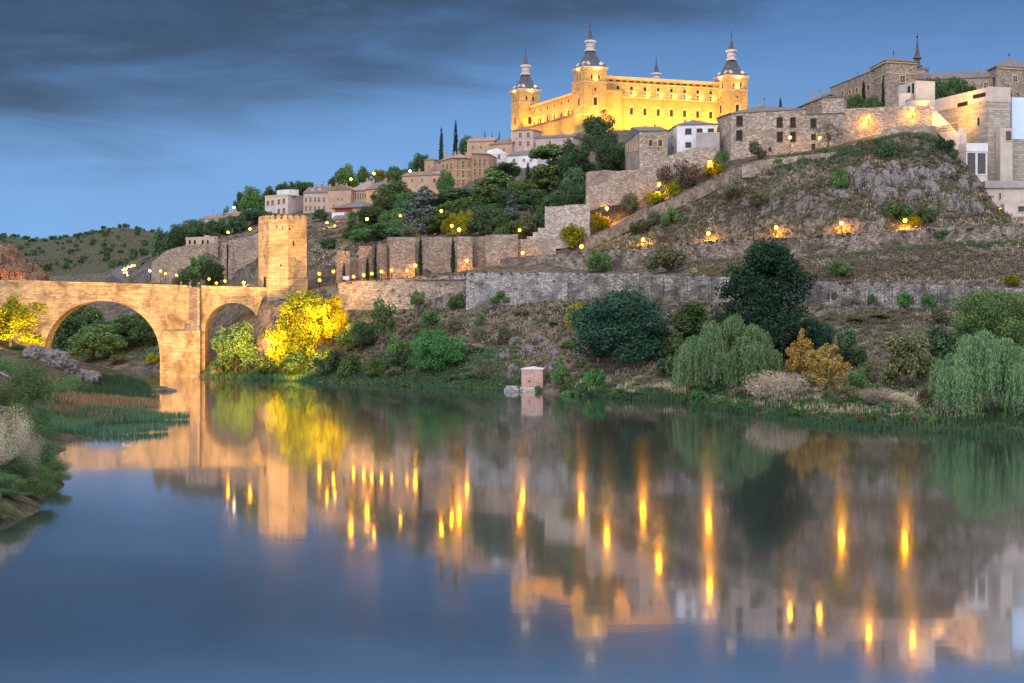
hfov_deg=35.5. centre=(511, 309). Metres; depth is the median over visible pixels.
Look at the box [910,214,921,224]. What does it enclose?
shrub
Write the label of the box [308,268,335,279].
cliff wall
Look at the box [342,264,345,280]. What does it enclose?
cypress tree
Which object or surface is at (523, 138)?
square house
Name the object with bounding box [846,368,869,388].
shrub
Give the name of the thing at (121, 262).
oak tree
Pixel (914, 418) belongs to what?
shrub
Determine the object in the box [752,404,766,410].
shrub
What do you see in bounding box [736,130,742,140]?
window
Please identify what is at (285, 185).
tree
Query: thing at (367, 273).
cypress tree
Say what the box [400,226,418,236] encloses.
shrub
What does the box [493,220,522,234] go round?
shrub
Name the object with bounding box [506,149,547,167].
white house
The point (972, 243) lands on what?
scrub
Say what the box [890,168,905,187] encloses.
rock
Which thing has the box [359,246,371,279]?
wall turret
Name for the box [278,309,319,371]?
broadleaf tree
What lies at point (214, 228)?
tree
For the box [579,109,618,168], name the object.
eucalyptus tree
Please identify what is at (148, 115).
sky
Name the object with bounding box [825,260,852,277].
shrub
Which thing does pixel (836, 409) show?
bank undergrowth
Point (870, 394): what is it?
shrub
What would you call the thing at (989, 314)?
broadleaf tree
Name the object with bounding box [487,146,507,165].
white house
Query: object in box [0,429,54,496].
bank weeds
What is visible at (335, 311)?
broadleaf tree
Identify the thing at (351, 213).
shrub
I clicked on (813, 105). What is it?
convent wing
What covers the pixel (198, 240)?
arcade wall
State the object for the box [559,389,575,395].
shrub
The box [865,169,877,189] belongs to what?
rock
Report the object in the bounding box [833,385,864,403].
shrub
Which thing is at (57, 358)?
rock
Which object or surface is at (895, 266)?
scrub
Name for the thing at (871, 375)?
shrub
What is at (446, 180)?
tree
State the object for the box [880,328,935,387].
olive tree
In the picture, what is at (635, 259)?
retaining wall
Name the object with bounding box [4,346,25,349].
shrub
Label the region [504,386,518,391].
landing stone
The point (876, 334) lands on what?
scrub
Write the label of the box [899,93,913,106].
concrete block
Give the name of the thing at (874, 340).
dry grass
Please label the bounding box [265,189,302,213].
flat roofed house
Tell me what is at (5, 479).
shrub
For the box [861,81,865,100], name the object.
cypress tree
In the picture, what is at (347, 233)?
tree
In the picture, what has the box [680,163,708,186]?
shrub
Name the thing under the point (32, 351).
rock
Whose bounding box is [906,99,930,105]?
concrete wall
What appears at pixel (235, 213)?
house
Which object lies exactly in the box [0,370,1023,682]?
water
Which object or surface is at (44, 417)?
bank weeds
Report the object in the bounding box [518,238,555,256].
town wall
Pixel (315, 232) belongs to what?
scrub
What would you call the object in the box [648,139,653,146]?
window
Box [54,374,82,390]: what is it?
shrub
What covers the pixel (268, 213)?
tree
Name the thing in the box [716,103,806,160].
stone block house
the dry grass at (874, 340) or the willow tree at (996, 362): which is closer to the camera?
the willow tree at (996, 362)
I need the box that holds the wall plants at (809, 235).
[344,223,1022,286]
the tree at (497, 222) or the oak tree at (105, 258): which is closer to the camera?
the tree at (497, 222)
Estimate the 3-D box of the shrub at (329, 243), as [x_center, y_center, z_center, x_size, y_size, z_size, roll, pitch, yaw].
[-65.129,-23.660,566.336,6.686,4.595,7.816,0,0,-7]
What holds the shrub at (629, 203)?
on the hillside
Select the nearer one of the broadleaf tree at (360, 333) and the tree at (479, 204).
the broadleaf tree at (360, 333)
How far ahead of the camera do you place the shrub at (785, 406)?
299.32 m
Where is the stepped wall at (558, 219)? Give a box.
[520,204,589,248]
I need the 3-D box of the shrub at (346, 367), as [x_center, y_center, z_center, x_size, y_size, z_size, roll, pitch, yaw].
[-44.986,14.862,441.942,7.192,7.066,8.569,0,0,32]
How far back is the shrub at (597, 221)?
503.59 m
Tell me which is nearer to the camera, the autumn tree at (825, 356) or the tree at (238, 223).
the autumn tree at (825, 356)
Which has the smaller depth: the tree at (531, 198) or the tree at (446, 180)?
the tree at (531, 198)
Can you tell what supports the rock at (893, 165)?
on the hillside
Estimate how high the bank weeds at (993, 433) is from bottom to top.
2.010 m
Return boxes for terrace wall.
[586,167,662,210]
[660,147,717,174]
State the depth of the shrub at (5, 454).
168.10 m
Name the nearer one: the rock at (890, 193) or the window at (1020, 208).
the rock at (890, 193)
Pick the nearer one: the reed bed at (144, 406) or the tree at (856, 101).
the reed bed at (144, 406)
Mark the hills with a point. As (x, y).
(95, 266)
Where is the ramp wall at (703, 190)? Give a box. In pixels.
[568,167,741,250]
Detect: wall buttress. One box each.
[221,244,227,280]
[228,242,232,279]
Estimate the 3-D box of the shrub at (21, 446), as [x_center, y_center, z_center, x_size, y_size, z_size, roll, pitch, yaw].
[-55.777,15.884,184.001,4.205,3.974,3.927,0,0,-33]
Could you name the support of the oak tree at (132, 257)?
on the hillside
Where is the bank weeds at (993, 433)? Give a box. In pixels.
[559,386,1022,440]
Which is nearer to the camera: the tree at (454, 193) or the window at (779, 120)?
the window at (779, 120)
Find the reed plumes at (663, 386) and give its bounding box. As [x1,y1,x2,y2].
[565,374,707,397]
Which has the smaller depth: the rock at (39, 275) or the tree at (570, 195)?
the tree at (570, 195)
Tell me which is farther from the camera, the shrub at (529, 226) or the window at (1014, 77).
the window at (1014, 77)
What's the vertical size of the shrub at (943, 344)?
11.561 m
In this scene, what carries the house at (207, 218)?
on the hillside
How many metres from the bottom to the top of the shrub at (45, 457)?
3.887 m
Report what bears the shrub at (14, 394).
on the bank
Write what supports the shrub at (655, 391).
on the hillside
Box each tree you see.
[0,294,48,346]
[42,264,53,270]
[52,309,87,351]
[61,262,70,269]
[66,323,127,360]
[72,305,105,333]
[87,320,126,335]
[102,256,111,261]
[108,313,146,348]
[116,259,127,265]
[128,253,138,260]
[129,313,157,346]
[139,250,147,255]
[150,228,170,257]
[168,223,185,249]
[171,268,196,286]
[181,219,207,241]
[182,255,215,286]
[202,259,224,285]
[203,217,227,237]
[210,319,258,371]
[223,205,228,214]
[223,213,248,233]
[233,192,242,211]
[239,185,264,210]
[239,208,264,224]
[261,185,276,203]
[263,211,275,215]
[264,314,307,372]
[274,181,289,191]
[275,290,336,345]
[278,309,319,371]
[289,180,308,195]
[303,182,316,190]
[311,209,328,219]
[317,294,349,345]
[327,176,335,185]
[334,164,359,186]
[340,217,369,242]
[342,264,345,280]
[345,319,377,350]
[350,228,378,243]
[355,205,382,225]
[356,166,370,182]
[363,223,397,239]
[365,257,369,280]
[368,295,396,354]
[369,169,388,181]
[369,189,395,215]
[373,245,376,279]
[377,180,414,199]
[378,207,406,222]
[378,219,403,227]
[386,165,400,180]
[393,192,427,212]
[394,169,408,178]
[401,186,439,234]
[405,328,468,371]
[408,153,428,171]
[408,289,426,317]
[418,235,422,275]
[420,216,449,234]
[425,192,450,208]
[432,200,458,232]
[435,169,455,191]
[438,128,443,159]
[439,187,473,206]
[448,210,473,236]
[450,236,455,272]
[452,120,457,154]
[453,196,475,215]
[458,134,470,154]
[463,202,499,218]
[471,184,505,207]
[472,205,506,231]
[473,167,514,188]
[484,212,515,230]
[492,162,521,177]
[492,187,527,208]
[505,193,521,224]
[507,180,530,203]
[518,189,547,210]
[524,162,531,191]
[524,164,561,191]
[528,143,564,159]
[534,195,550,219]
[545,156,559,166]
[547,189,564,206]
[557,138,594,179]
[557,166,581,181]
[558,167,585,202]
[559,180,582,205]
[567,283,675,363]
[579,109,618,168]
[593,142,625,170]
[620,149,624,170]
[665,314,784,386]
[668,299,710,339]
[703,237,818,375]
[783,317,838,362]
[785,328,813,386]
[805,343,852,390]
[813,119,843,148]
[847,94,865,108]
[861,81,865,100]
[863,95,882,107]
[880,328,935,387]
[881,77,884,106]
[924,76,947,98]
[928,329,1023,419]
[944,75,968,96]
[949,288,1023,357]
[962,82,976,91]
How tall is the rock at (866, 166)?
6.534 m
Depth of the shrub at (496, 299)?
452.14 m
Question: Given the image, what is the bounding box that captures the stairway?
[931,111,959,149]
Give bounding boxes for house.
[199,213,228,236]
[224,209,243,216]
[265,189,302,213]
[303,184,333,212]
[328,180,353,212]
[330,195,372,221]
[365,178,389,203]
[401,169,440,193]
[429,164,444,175]
[466,136,499,171]
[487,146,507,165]
[489,137,514,153]
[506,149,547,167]
[510,127,541,151]
[520,366,545,391]
[534,132,581,159]
[625,123,667,169]
[667,114,716,155]
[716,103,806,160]
[805,95,846,150]
[981,181,1023,207]
[1000,203,1023,217]
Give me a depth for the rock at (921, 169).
457.31 m
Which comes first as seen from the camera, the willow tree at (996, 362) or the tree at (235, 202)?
the willow tree at (996, 362)
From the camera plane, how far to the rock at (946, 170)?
457.44 m
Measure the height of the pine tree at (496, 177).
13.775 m
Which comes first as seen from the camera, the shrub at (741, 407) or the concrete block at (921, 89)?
the shrub at (741, 407)
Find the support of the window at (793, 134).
in the stone block house at (770, 129)
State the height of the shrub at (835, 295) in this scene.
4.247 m
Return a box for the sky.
[0,0,1023,238]
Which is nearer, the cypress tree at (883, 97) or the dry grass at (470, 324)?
the dry grass at (470, 324)
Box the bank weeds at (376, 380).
[204,367,520,388]
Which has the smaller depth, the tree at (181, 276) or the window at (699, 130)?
the window at (699, 130)
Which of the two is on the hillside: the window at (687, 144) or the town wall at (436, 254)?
the town wall at (436, 254)
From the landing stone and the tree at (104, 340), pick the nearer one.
the landing stone
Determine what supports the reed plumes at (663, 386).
on the hillside
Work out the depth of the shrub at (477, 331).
435.68 m
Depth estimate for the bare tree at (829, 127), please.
480.76 m
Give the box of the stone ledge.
[404,278,463,279]
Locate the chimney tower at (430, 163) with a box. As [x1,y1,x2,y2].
[424,158,439,170]
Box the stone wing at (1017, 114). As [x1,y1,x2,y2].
[1010,97,1023,180]
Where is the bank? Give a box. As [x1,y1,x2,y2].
[0,339,171,521]
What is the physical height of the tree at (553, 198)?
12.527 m
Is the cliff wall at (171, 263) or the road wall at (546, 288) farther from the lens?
the cliff wall at (171, 263)
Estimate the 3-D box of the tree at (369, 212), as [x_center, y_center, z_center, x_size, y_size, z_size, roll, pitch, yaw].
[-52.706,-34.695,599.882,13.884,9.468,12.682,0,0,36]
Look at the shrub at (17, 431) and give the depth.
187.79 m
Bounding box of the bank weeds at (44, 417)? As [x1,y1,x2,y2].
[0,369,124,483]
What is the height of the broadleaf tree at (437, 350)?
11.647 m
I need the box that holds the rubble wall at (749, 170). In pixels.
[742,152,835,177]
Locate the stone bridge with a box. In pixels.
[0,280,265,376]
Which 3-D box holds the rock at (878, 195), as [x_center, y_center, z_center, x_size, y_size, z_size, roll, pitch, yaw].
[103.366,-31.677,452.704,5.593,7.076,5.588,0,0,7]
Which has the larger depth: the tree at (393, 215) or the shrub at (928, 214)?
the tree at (393, 215)
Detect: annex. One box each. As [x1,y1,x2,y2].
[696,132,720,151]
[956,143,987,181]
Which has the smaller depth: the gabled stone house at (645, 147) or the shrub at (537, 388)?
the shrub at (537, 388)
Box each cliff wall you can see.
[151,243,218,283]
[222,233,257,272]
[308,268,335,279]
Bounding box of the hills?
[0,227,185,276]
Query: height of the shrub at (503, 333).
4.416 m
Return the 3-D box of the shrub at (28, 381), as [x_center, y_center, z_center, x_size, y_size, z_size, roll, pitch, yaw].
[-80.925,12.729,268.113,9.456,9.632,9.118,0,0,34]
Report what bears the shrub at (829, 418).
on the hillside
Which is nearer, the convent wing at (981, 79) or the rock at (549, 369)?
the rock at (549, 369)
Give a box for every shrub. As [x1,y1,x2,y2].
[0,356,18,375]
[0,359,57,409]
[0,382,29,407]
[0,403,34,449]
[0,435,21,465]
[0,449,37,475]
[0,473,24,484]
[0,487,30,496]
[0,503,16,516]
[2,400,35,443]
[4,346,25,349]
[6,461,49,477]
[8,449,37,478]
[10,432,46,462]
[16,476,62,497]
[28,403,65,438]
[28,438,61,466]
[36,460,71,475]
[39,471,73,482]
[44,384,72,393]
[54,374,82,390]
[71,381,92,392]
[107,354,128,362]
[146,352,159,362]
[209,359,234,371]
[210,368,222,374]
[254,355,284,372]
[283,350,312,371]
[307,349,342,373]
[319,237,336,248]
[334,330,351,343]
[336,351,363,375]
[347,210,356,220]
[361,358,389,376]
[383,366,406,376]
[384,226,417,236]
[384,336,411,355]
[388,351,411,368]
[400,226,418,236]
[412,322,427,332]
[420,309,439,325]
[440,217,452,233]
[444,374,459,378]
[446,293,464,308]
[446,319,462,331]
[460,371,474,379]
[466,217,491,235]
[469,346,484,351]
[471,326,485,337]
[473,366,493,379]
[474,313,486,323]
[489,290,510,303]
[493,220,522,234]
[497,327,511,341]
[511,211,536,238]
[513,308,530,315]
[525,213,544,236]
[535,385,540,391]
[547,321,564,323]
[550,359,573,383]
[559,341,577,346]
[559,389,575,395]
[560,223,586,247]
[565,301,588,324]
[575,382,586,396]
[581,369,606,388]
[584,249,612,271]
[588,386,607,393]
[589,211,610,229]
[607,387,625,395]
[620,191,638,213]
[621,390,641,396]
[628,219,650,234]
[633,389,653,394]
[642,245,687,271]
[645,191,667,204]
[647,211,660,225]
[652,390,668,395]
[655,157,692,193]
[656,332,684,357]
[656,355,676,376]
[661,205,681,223]
[664,179,681,196]
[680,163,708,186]
[681,394,693,401]
[690,383,719,392]
[690,390,706,401]
[703,161,723,176]
[709,394,731,403]
[714,150,729,167]
[722,183,747,198]
[727,386,759,398]
[736,405,753,410]
[742,369,810,401]
[747,193,770,205]
[749,139,767,158]
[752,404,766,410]
[779,402,792,412]
[787,408,808,417]
[817,416,830,422]
[824,414,842,421]
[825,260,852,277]
[827,290,837,299]
[829,166,849,187]
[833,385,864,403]
[837,329,856,349]
[840,343,867,364]
[845,316,868,320]
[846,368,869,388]
[847,396,874,404]
[850,415,868,422]
[855,387,906,403]
[856,362,879,381]
[864,294,876,305]
[868,313,891,316]
[869,410,879,422]
[873,403,897,407]
[875,417,892,424]
[877,140,897,156]
[884,201,912,221]
[886,392,931,406]
[894,413,908,425]
[896,292,912,307]
[907,413,920,425]
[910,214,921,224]
[912,205,936,222]
[914,388,935,405]
[919,386,940,406]
[920,412,937,423]
[921,293,936,306]
[925,324,971,360]
[926,355,942,380]
[931,307,951,324]
[933,228,951,237]
[935,137,955,149]
[1003,274,1020,284]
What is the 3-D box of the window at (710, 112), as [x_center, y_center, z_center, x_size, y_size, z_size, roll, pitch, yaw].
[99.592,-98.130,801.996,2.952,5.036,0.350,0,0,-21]
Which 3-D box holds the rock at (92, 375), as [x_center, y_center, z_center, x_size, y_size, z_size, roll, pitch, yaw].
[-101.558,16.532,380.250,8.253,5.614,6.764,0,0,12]
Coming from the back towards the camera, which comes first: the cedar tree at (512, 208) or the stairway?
the cedar tree at (512, 208)
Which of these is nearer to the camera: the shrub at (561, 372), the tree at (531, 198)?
the shrub at (561, 372)
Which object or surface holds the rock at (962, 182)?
on the hillside
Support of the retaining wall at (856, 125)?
on the hillside
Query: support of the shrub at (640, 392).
on the hillside
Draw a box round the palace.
[509,25,749,135]
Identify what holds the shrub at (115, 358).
on the hillside
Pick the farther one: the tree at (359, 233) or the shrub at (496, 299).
the tree at (359, 233)
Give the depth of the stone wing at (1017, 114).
499.72 m
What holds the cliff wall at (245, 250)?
on the hillside
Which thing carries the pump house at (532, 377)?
on the hillside
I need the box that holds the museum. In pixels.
[935,86,1010,180]
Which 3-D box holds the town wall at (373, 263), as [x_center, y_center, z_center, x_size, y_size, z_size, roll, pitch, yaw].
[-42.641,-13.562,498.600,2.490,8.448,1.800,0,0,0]
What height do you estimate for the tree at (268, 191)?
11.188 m
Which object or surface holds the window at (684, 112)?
in the palace
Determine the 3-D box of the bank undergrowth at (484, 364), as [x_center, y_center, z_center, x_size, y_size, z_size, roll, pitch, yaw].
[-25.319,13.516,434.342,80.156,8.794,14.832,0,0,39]
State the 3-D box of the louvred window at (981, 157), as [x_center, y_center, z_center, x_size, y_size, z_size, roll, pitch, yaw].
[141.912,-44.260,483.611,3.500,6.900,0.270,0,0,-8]
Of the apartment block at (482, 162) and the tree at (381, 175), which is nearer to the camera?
the apartment block at (482, 162)
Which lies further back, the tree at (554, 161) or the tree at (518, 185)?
the tree at (554, 161)
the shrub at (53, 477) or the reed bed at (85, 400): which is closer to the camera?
the shrub at (53, 477)
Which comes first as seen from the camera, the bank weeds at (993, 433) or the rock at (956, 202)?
the bank weeds at (993, 433)
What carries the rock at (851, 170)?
on the hillside
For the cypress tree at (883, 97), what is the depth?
543.69 m
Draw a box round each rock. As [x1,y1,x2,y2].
[0,243,27,279]
[0,261,43,279]
[22,344,47,358]
[23,270,50,280]
[39,348,67,369]
[63,359,78,373]
[74,368,101,384]
[157,388,176,391]
[495,351,509,361]
[506,362,519,375]
[508,336,521,344]
[520,343,537,355]
[532,334,545,341]
[544,363,554,374]
[550,348,565,356]
[832,188,849,201]
[844,165,856,184]
[853,168,865,187]
[857,161,872,173]
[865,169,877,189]
[868,186,886,204]
[874,167,890,187]
[883,160,900,173]
[885,187,898,199]
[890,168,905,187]
[901,170,908,183]
[904,167,918,185]
[906,188,923,205]
[913,165,929,177]
[920,179,940,194]
[925,170,943,181]
[937,162,955,178]
[947,193,965,213]
[956,176,969,193]
[969,201,984,216]
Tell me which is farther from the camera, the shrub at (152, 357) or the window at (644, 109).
the window at (644, 109)
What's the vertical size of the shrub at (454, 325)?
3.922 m
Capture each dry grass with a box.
[310,239,378,275]
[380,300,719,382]
[690,240,1023,283]
[801,307,1004,386]
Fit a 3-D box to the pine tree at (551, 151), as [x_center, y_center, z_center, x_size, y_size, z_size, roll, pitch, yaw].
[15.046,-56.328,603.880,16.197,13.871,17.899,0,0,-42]
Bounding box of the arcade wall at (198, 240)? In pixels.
[186,236,217,244]
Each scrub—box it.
[3,228,167,275]
[307,226,386,270]
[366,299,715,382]
[597,141,1012,249]
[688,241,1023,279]
[694,237,1023,262]
[776,131,960,178]
[778,306,1007,395]
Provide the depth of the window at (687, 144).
512.33 m
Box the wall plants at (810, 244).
[562,234,1018,309]
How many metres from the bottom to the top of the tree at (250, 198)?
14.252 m
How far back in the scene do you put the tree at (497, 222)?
525.89 m
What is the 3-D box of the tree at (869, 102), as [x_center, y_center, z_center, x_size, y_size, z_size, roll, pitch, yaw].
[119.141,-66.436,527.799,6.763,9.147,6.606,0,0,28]
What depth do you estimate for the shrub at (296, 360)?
454.44 m
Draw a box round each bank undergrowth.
[51,340,159,361]
[203,322,506,386]
[321,344,523,375]
[345,305,635,368]
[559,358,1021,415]
[681,370,996,403]
[725,380,962,419]
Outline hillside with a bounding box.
[50,130,1023,434]
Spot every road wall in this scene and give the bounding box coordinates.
[338,275,465,309]
[466,272,567,309]
[568,273,738,302]
[740,281,1023,309]
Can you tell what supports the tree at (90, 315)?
on the hillside
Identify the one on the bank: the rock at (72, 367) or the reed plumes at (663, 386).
the rock at (72, 367)
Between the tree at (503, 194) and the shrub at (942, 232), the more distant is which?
the tree at (503, 194)
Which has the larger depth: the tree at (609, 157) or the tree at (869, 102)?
the tree at (609, 157)
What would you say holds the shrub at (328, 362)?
on the hillside
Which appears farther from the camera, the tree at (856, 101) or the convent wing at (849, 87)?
the convent wing at (849, 87)
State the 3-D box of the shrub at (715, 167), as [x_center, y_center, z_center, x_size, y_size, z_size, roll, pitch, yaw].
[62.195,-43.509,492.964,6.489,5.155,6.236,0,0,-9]
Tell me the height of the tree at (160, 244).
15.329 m
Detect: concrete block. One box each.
[898,81,934,110]
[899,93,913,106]
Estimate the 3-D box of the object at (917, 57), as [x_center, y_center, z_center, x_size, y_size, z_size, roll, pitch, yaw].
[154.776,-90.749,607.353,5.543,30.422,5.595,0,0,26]
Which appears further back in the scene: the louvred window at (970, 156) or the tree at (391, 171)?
the tree at (391, 171)
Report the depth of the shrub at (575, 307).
421.05 m
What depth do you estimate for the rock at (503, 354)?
417.62 m
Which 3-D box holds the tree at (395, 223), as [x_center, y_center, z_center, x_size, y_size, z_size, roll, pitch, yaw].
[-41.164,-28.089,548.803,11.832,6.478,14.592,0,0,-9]
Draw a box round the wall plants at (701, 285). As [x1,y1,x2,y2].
[345,230,1004,307]
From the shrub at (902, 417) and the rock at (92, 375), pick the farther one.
the rock at (92, 375)
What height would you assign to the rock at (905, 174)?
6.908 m
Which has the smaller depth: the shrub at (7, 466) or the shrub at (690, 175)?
the shrub at (7, 466)
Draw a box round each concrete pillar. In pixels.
[957,128,965,143]
[996,128,1012,180]
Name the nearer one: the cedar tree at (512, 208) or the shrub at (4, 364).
the shrub at (4, 364)
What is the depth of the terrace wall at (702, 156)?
506.94 m
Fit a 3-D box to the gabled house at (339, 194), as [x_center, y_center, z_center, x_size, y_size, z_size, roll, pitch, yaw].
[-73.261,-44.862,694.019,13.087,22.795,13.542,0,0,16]
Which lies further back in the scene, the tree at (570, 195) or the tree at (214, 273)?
the tree at (214, 273)
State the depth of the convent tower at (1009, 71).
570.20 m
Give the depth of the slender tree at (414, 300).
461.31 m
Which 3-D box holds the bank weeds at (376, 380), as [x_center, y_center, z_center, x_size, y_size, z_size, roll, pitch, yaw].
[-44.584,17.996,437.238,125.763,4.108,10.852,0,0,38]
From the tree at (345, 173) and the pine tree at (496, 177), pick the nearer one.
the pine tree at (496, 177)
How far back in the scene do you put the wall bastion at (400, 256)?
497.50 m
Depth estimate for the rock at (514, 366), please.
408.03 m
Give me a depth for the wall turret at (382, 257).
496.40 m
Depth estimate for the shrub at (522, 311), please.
441.31 m
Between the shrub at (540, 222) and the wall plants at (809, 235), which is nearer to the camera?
the wall plants at (809, 235)
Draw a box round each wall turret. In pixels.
[336,251,349,282]
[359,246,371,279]
[377,244,386,278]
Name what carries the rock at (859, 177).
on the hillside
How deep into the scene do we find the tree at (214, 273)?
590.67 m
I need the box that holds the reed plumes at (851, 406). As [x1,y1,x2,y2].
[729,376,983,417]
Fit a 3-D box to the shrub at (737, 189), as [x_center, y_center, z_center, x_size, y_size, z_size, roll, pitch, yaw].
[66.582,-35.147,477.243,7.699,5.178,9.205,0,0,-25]
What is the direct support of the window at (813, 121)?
in the stone block house at (833, 107)
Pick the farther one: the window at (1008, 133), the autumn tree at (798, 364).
the window at (1008, 133)
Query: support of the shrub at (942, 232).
on the hillside
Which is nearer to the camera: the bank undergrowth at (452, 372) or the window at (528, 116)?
the bank undergrowth at (452, 372)
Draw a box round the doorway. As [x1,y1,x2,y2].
[263,275,266,291]
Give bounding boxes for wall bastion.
[387,237,414,278]
[456,237,471,271]
[485,234,517,265]
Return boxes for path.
[585,151,838,238]
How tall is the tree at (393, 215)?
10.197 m
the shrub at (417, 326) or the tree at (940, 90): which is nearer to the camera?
the shrub at (417, 326)
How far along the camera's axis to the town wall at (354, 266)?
496.37 m
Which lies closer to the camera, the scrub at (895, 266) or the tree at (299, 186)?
the scrub at (895, 266)
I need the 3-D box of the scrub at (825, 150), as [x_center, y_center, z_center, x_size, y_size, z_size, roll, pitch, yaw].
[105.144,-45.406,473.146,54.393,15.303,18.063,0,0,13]
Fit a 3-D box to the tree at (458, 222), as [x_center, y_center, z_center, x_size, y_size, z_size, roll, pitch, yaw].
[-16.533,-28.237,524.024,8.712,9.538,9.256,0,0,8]
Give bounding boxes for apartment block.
[439,151,471,187]
[471,150,496,181]
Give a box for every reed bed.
[38,402,189,435]
[39,390,156,423]
[40,386,160,424]
[60,369,151,397]
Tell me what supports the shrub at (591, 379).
on the hillside
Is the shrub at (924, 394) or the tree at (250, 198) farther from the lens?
the tree at (250, 198)
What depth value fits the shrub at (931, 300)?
395.27 m
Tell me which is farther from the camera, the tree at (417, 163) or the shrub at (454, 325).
the tree at (417, 163)
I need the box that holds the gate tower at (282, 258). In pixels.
[258,214,307,299]
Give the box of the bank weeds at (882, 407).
[689,388,1023,428]
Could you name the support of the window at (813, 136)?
in the stone block house at (833, 107)
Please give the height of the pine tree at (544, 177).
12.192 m
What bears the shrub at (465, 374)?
on the hillside
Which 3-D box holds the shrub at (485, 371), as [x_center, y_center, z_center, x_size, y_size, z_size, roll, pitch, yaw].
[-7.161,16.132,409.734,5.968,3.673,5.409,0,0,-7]
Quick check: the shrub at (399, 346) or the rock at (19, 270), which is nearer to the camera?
the shrub at (399, 346)
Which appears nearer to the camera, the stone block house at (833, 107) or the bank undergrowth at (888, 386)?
the bank undergrowth at (888, 386)
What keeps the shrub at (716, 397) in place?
on the hillside
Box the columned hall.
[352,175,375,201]
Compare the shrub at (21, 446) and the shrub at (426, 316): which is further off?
the shrub at (426, 316)
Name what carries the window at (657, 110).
in the palace
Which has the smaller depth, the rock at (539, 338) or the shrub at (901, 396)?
the shrub at (901, 396)
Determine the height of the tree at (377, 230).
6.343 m
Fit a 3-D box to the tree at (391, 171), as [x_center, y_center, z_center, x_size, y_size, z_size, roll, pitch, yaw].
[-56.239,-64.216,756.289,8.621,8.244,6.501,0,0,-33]
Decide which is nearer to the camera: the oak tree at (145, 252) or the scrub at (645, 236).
the scrub at (645, 236)
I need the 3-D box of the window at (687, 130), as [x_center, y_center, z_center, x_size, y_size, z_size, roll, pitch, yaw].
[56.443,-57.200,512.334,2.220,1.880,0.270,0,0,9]
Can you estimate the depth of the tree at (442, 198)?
608.52 m
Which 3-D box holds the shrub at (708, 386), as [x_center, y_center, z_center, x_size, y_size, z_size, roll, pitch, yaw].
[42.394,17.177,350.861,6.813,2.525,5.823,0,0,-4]
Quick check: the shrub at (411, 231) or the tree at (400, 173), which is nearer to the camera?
the shrub at (411, 231)
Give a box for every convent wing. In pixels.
[796,90,848,113]
[829,69,874,104]
[917,69,994,88]
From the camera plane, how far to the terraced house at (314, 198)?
692.52 m
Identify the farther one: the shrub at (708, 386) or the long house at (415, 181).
the long house at (415, 181)
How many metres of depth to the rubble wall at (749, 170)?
480.39 m
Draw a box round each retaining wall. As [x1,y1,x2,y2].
[500,243,699,270]
[700,225,1023,260]
[844,106,933,142]
[875,125,936,137]
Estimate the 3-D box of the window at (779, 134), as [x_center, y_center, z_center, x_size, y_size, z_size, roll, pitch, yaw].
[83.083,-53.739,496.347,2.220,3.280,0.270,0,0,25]
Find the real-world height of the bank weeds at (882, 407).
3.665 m
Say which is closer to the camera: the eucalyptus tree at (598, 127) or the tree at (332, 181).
the eucalyptus tree at (598, 127)
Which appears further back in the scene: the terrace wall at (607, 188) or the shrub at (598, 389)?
the terrace wall at (607, 188)
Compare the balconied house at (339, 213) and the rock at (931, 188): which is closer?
the rock at (931, 188)
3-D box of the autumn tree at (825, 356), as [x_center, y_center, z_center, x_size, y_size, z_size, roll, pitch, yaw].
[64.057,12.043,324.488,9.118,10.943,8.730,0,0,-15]
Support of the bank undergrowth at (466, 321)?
on the hillside
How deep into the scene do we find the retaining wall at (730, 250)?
440.59 m
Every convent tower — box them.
[869,49,918,106]
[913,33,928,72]
[985,53,1023,96]
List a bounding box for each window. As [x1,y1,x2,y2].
[527,114,530,124]
[593,94,597,105]
[629,105,633,114]
[642,106,647,115]
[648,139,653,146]
[656,107,660,116]
[657,139,662,146]
[669,107,673,116]
[682,108,686,117]
[685,128,691,133]
[685,142,690,146]
[695,109,699,118]
[697,128,702,132]
[708,109,712,118]
[719,103,721,113]
[735,102,739,110]
[736,116,742,125]
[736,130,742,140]
[776,117,782,127]
[776,131,782,141]
[790,117,795,127]
[790,132,795,141]
[810,118,816,127]
[811,134,815,139]
[878,76,881,84]
[899,75,905,82]
[907,85,910,92]
[911,82,914,94]
[966,152,975,173]
[976,152,986,174]
[983,82,988,87]
[1004,130,1012,141]
[1012,75,1017,82]
[1017,205,1023,212]
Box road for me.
[111,266,133,282]
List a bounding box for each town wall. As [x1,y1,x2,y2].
[350,257,358,278]
[372,253,376,274]
[415,237,455,272]
[472,236,484,267]
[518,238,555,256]
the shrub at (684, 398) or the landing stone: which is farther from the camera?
the landing stone

